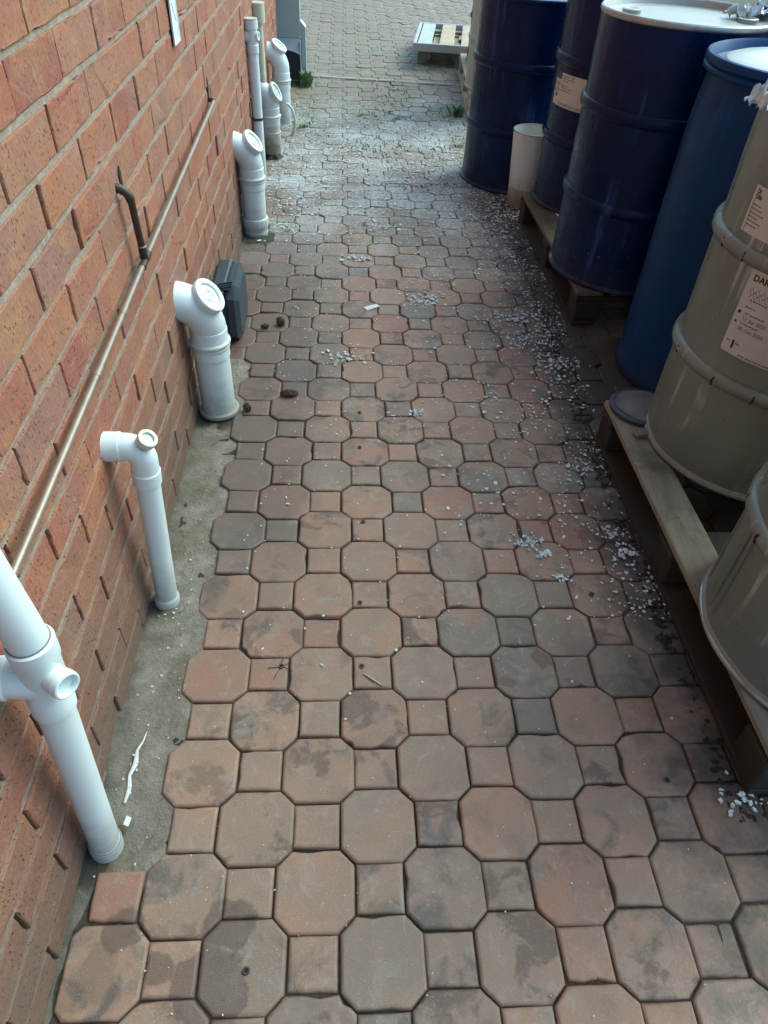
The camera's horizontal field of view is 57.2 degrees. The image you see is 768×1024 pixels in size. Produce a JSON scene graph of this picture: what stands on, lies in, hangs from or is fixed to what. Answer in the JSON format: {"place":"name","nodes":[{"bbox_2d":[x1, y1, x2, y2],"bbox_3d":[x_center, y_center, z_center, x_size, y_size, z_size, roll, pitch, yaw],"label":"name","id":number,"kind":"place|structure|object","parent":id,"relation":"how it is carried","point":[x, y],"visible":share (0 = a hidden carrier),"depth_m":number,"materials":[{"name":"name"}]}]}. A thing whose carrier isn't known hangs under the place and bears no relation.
{"place":"outdoors","nodes":[
{"label":"outdoors","id":0,"kind":"place"},
{"bbox_2d":[267,660,291,679],"bbox_3d":[-0.241,0.359,1.623,0.053,0.001,0.045,-21,49,-24],"label":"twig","id":1,"kind":"object","parent":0,"point":[279,669],"visible":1,"depth_m":1.62,"materials":[{"name":"brown wood"}]},
{"bbox_2d":[49,0,767,1023],"bbox_3d":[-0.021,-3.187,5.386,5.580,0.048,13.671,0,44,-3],"label":"paving","id":2,"kind":"structure","parent":0,"point":[105,978],"depth_m":1.61,"materials":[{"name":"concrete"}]},
{"bbox_2d":[0,0,276,1023],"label":"brick wall","id":3,"kind":"structure","parent":2,"relation":"on","point":[94,94],"depth_m":1.31,"materials":[{"name":"brick"}]},
{"bbox_2d":[0,549,123,863],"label":"waste pipe","id":4,"kind":"object","parent":3,"relation":"attached to","point":[39,678],"visible":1,"depth_m":0.96,"materials":[{"name":"white plastic"}]},
{"bbox_2d":[10,97,215,575],"bbox_3d":[-0.554,-0.259,1.202,0.080,0.248,3.523,0,44,-3],"label":"copper pipe","id":5,"kind":"object","parent":3,"relation":"attached to","point":[145,254],"visible":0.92,"depth_m":1.36,"materials":[{"name":"metal"}]},
{"bbox_2d":[117,166,122,184],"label":"wall hole","id":6,"kind":"structure","parent":3,"relation":"attached to","point":[119,175],"depth_m":1.50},
{"bbox_2d":[100,429,179,609],"bbox_3d":[-0.547,0.032,1.578,0.167,0.536,0.062,-2,44,-6],"label":"waste pipe","id":7,"kind":"object","parent":3,"relation":"attached to","point":[138,452],"visible":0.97,"depth_m":1.50,"materials":[{"name":"white plastic"}]},
{"bbox_2d":[168,0,180,46],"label":"wall card","id":8,"kind":"object","parent":3,"relation":"attached to","point":[174,21],"depth_m":1.96,"materials":[{"name":"grey plastic"}]},
{"bbox_2d":[206,77,209,96],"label":"wall hole","id":9,"kind":"structure","parent":3,"relation":"attached to","point":[207,90],"depth_m":2.47,"materials":[{"name":"black"}]},
{"bbox_2d":[244,17,266,180],"bbox_3d":[-0.671,-2.111,3.660,0.101,0.754,0.067,0,44,-3],"label":"waste pipe","id":10,"kind":"object","parent":3,"relation":"attached to","point":[252,36],"visible":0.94,"depth_m":3.56,"materials":[{"name":"white plastic"}]},
{"bbox_2d":[251,0,282,157],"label":"soil pipe","id":11,"kind":"object","parent":3,"relation":"attached to","point":[271,96],"visible":0.77,"depth_m":3.98,"materials":[{"name":"plastic"}]},
{"bbox_2d":[44,231,265,1023],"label":"path apron","id":12,"kind":"object","parent":2,"relation":"on","point":[147,807],"visible":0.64,"depth_m":1.60,"materials":[{"name":"concrete"}]},
{"bbox_2d":[123,816,130,825],"bbox_3d":[-0.490,0.590,1.345,0.009,0.014,0.018,10,44,6],"label":"tape tab","id":13,"kind":"object","parent":12,"relation":"on","point":[127,820],"visible":1,"depth_m":1.34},
{"bbox_2d":[123,732,146,802],"bbox_3d":[-0.511,0.519,1.442,0.014,0.004,0.154,2,44,-1],"label":"sealant strip","id":14,"kind":"object","parent":12,"relation":"on","point":[133,767],"visible":1,"depth_m":1.43,"materials":[{"name":"white plastic"}]},
{"bbox_2d":[173,278,239,420],"bbox_3d":[-0.578,-0.491,2.169,0.224,0.472,0.140,-11,45,-15],"label":"soil pipe","id":15,"kind":"object","parent":12,"relation":"on","point":[199,303],"visible":0.97,"depth_m":2.12,"materials":[{"name":"white plastic"}]},
{"bbox_2d":[232,130,268,236],"bbox_3d":[-0.650,-1.496,3.235,0.222,0.475,0.138,-11,45,-15],"label":"soil pipe","id":16,"kind":"object","parent":12,"relation":"on","point":[247,146],"visible":0.91,"depth_m":3.20,"materials":[{"name":"white plastic"}]},
{"bbox_2d":[213,260,247,342],"bbox_3d":[-0.578,-0.799,2.659,0.097,0.222,0.275,0,44,-3],"label":"black box","id":17,"kind":"object","parent":2,"relation":"on","point":[229,280],"visible":0.81,"depth_m":2.58,"materials":[{"name":"plastic"}]},
{"bbox_2d":[242,966,249,974],"bbox_3d":[-0.232,0.773,1.187,0.014,0.003,0.013,0,44,-3],"label":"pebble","id":18,"kind":"object","parent":2,"relation":"on","point":[245,970],"visible":1,"depth_m":1.19,"materials":[{"name":"stone"}]},
{"bbox_2d":[243,402,250,411],"bbox_3d":[-0.453,-0.347,2.336,0.028,0.033,0.032,-31,25,-31],"label":"dry cone","id":19,"kind":"object","parent":2,"relation":"on","point":[246,406],"visible":1,"depth_m":2.33,"materials":[{"name":"brown plant"}]},
{"bbox_2d":[260,323,268,327],"bbox_3d":[-0.462,-0.723,2.735,0.033,0.020,0.022,-27,51,-28],"label":"dry cone","id":20,"kind":"object","parent":2,"relation":"on","point":[264,325],"visible":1,"depth_m":2.73,"materials":[{"name":"brown plant"}]},
{"bbox_2d":[266,154,283,160],"bbox_3d":[-0.655,-2.118,4.184,0.124,0.032,0.118,0,44,-3],"label":"dirt heap","id":21,"kind":"object","parent":2,"relation":"on","point":[275,157],"visible":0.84,"depth_m":4.16,"materials":[{"name":"soil"}]},
{"bbox_2d":[266,38,290,123],"bbox_3d":[-0.701,-2.772,4.550,0.204,0.480,0.128,0,44,-3],"label":"soil pipe","id":22,"kind":"object","parent":2,"relation":"on","point":[277,60],"visible":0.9,"depth_m":4.47,"materials":[{"name":"white plastic"}]},
{"bbox_2d":[276,317,284,325],"bbox_3d":[-0.405,-0.743,2.753,0.030,0.041,0.034,-25,50,-27],"label":"dry cone","id":23,"kind":"object","parent":2,"relation":"on","point":[280,321],"visible":1,"depth_m":2.74,"materials":[{"name":"brown plant"}]},
{"bbox_2d":[280,389,298,397],"bbox_3d":[-0.324,-0.404,2.404,0.065,0.034,0.031,-3,-1,-6],"label":"dry cone","id":24,"kind":"object","parent":2,"relation":"on","point":[288,393],"visible":1,"depth_m":2.40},
{"bbox_2d":[275,0,306,79],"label":"metal downpipe","id":25,"kind":"object","parent":2,"relation":"on","point":[291,29],"visible":0.69,"depth_m":5.22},
{"bbox_2d":[286,102,295,135],"bbox_3d":[-0.584,-2.468,4.445,0.062,0.206,0.016,0,44,-3],"label":"hose loop","id":26,"kind":"object","parent":2,"relation":"on","point":[294,117],"visible":0.98,"depth_m":4.43,"materials":[{"name":"white plastic"}]},
{"bbox_2d":[297,122,312,127],"bbox_3d":[-0.524,-2.539,4.638,0.112,0.028,0.119,0,44,-3],"label":"weed","id":27,"kind":"object","parent":2,"relation":"on","point":[302,125],"visible":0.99,"depth_m":4.64,"materials":[{"name":"green plant"}]},
{"bbox_2d":[299,69,313,87],"bbox_3d":[-0.588,-3.305,5.376,0.133,0.112,0.163,0,44,-3],"label":"weed","id":28,"kind":"object","parent":2,"relation":"on","point":[306,80],"visible":1,"depth_m":5.36,"materials":[{"name":"green plant"}]},
{"bbox_2d":[364,304,379,309],"bbox_3d":[-0.050,-0.842,2.894,0.064,0.004,0.027,-24,50,-26],"label":"paper scrap","id":29,"kind":"object","parent":2,"relation":"on","point":[369,307],"visible":1,"depth_m":2.89,"materials":[{"name":"white paper"}]},
{"bbox_2d":[363,673,382,685],"bbox_3d":[-0.025,0.382,1.606,0.053,0.007,0.005,27,49,23],"label":"straw","id":30,"kind":"object","parent":2,"relation":"on","point":[371,678],"visible":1,"depth_m":1.60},
{"bbox_2d":[282,46,471,211],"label":"gravel","id":31,"kind":"structure","parent":2,"relation":"on","point":[393,139],"depth_m":4.56,"materials":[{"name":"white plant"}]},
{"bbox_2d":[312,75,460,86],"bbox_3d":[0.027,-3.434,5.630,1.390,0.032,0.042,4,44,1],"label":"path edging","id":32,"kind":"object","parent":2,"relation":"on","point":[383,80],"visible":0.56,"depth_m":5.61,"materials":[{"name":"concrete"}]},
{"bbox_2d":[93,95,767,1016],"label":"white flakes","id":33,"kind":"object","parent":2,"relation":"on","point":[529,539],"visible":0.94,"depth_m":3.25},
{"bbox_2d":[417,34,460,62],"bbox_3d":[0.880,-4.248,6.441,1.104,0.126,1.014,6,44,2],"label":"wooden pallet","id":34,"kind":"object","parent":2,"relation":"on","point":[423,57],"visible":0.05,"depth_m":6.13,"materials":[{"name":"brown wood"}]},
{"bbox_2d":[413,22,470,53],"bbox_3d":[0.833,-4.151,6.198,1.100,0.058,0.960,6,44,2],"label":"grey pallet","id":35,"kind":"object","parent":34,"relation":"on","point":[423,41],"visible":0.44,"depth_m":6.05,"materials":[{"name":"paint"}]},
{"bbox_2d":[446,104,466,117],"bbox_3d":[0.518,-2.821,4.964,0.170,0.075,0.143,0,44,-3],"label":"weed","id":36,"kind":"object","parent":2,"relation":"on","point":[459,111],"visible":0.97,"depth_m":4.97,"materials":[{"name":"green plant"}]},
{"bbox_2d":[458,53,470,114],"bbox_3d":[1.154,-3.288,5.435,1.101,0.145,1.328,3,44,0],"label":"wooden pallet","id":37,"kind":"object","parent":2,"relation":"on","point":[466,93],"visible":0.12,"depth_m":5.44,"materials":[{"name":"brown wood"}]},
{"bbox_2d":[464,0,480,89],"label":"steel drum","id":38,"kind":"object","parent":37,"relation":"on","point":[473,32],"visible":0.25,"depth_m":4.81,"materials":[{"name":"beige paint"}]},
{"bbox_2d":[460,0,566,194],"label":"steel drum","id":39,"kind":"object","parent":2,"relation":"on","point":[517,42],"visible":0.57,"depth_m":3.57,"materials":[{"name":"blue paint"}]},
{"bbox_2d":[507,123,542,207],"bbox_3d":[0.759,-1.804,3.693,0.221,0.366,0.221,0,44,-3],"label":"white pail","id":40,"kind":"object","parent":2,"relation":"on","point":[527,144],"visible":0.62,"depth_m":3.63,"materials":[{"name":"plastic"}]},
{"bbox_2d":[518,192,632,324],"bbox_3d":[1.321,-1.191,3.244,1.202,0.144,1.102,-1,44,-4],"label":"wooden pallet","id":41,"kind":"object","parent":2,"relation":"on","point":[581,305],"visible":0.28,"depth_m":3.12,"materials":[{"name":"brown wood"}]},
{"bbox_2d":[531,0,603,213],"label":"steel drum","id":42,"kind":"object","parent":41,"relation":"on","point":[574,52],"visible":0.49,"depth_m":3.08,"materials":[{"name":"blue paint"}]},
{"bbox_2d":[548,0,767,296],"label":"steel drum","id":43,"kind":"object","parent":41,"relation":"on","point":[646,77],"visible":0.66,"depth_m":2.44,"materials":[{"name":"blue paint"}]},
{"bbox_2d":[723,0,767,18],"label":"plastic film","id":44,"kind":"object","parent":43,"relation":"on","point":[753,9],"visible":0.98,"depth_m":2.37,"materials":[{"name":"clear plastic"}]},
{"bbox_2d":[503,208,767,822],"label":"dirt","id":45,"kind":"structure","parent":2,"relation":"on","point":[665,639],"depth_m":1.88,"materials":[{"name":"black soil"}]},
{"bbox_2d":[664,777,669,782],"bbox_3d":[0.590,0.557,1.468,0.014,0.003,0.013,0,44,-3],"label":"drill plug","id":46,"kind":"object","parent":2,"relation":"on","point":[667,779],"visible":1,"depth_m":1.47,"materials":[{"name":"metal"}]},
{"bbox_2d":[595,400,767,793],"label":"wooden pallet","id":47,"kind":"object","parent":2,"relation":"on","point":[682,548],"visible":0.69,"depth_m":1.79,"materials":[{"name":"brown wood"}]},
{"bbox_2d":[609,388,653,426],"bbox_3d":[0.800,-0.327,2.185,0.196,0.018,0.196,0,44,-3],"label":"plastic disc","id":48,"kind":"object","parent":47,"relation":"on","point":[630,405],"visible":0.59,"depth_m":2.18,"materials":[{"name":"grey plastic"}]},
{"bbox_2d":[632,428,648,438],"bbox_3d":[0.793,-0.237,2.095,0.110,0.015,0.035,-7,44,-11],"label":"wood offcut","id":49,"kind":"object","parent":47,"relation":"on","point":[641,433],"visible":0.5,"depth_m":2.08,"materials":[{"name":"wood"}]},
{"bbox_2d":[644,108,767,501],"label":"steel drum","id":50,"kind":"object","parent":47,"relation":"on","point":[706,425],"visible":0.95,"depth_m":1.76,"materials":[{"name":"grey paint"}]},
{"bbox_2d":[744,79,767,110],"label":"plastic film","id":51,"kind":"object","parent":50,"relation":"on","point":[758,96],"visible":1,"depth_m":1.49,"materials":[{"name":"plastic"}]},
{"bbox_2d":[699,461,767,708],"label":"steel drum","id":52,"kind":"object","parent":47,"relation":"on","point":[733,600],"visible":1,"depth_m":1.44,"materials":[{"name":"grey paint"}]},
{"bbox_2d":[615,38,767,392],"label":"plastic drum","id":53,"kind":"object","parent":2,"relation":"on","point":[721,119],"visible":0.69,"depth_m":2.14,"materials":[{"name":"blue plastic"}]},
{"bbox_2d":[466,0,473,59],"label":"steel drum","id":54,"kind":"object","parent":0,"point":[471,14],"visible":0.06,"depth_m":5.47,"materials":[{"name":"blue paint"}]},
{"bbox_2d":[757,0,767,9],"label":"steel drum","id":55,"kind":"object","parent":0,"point":[764,3],"visible":0.03,"depth_m":2.58,"materials":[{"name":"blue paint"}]}
]}

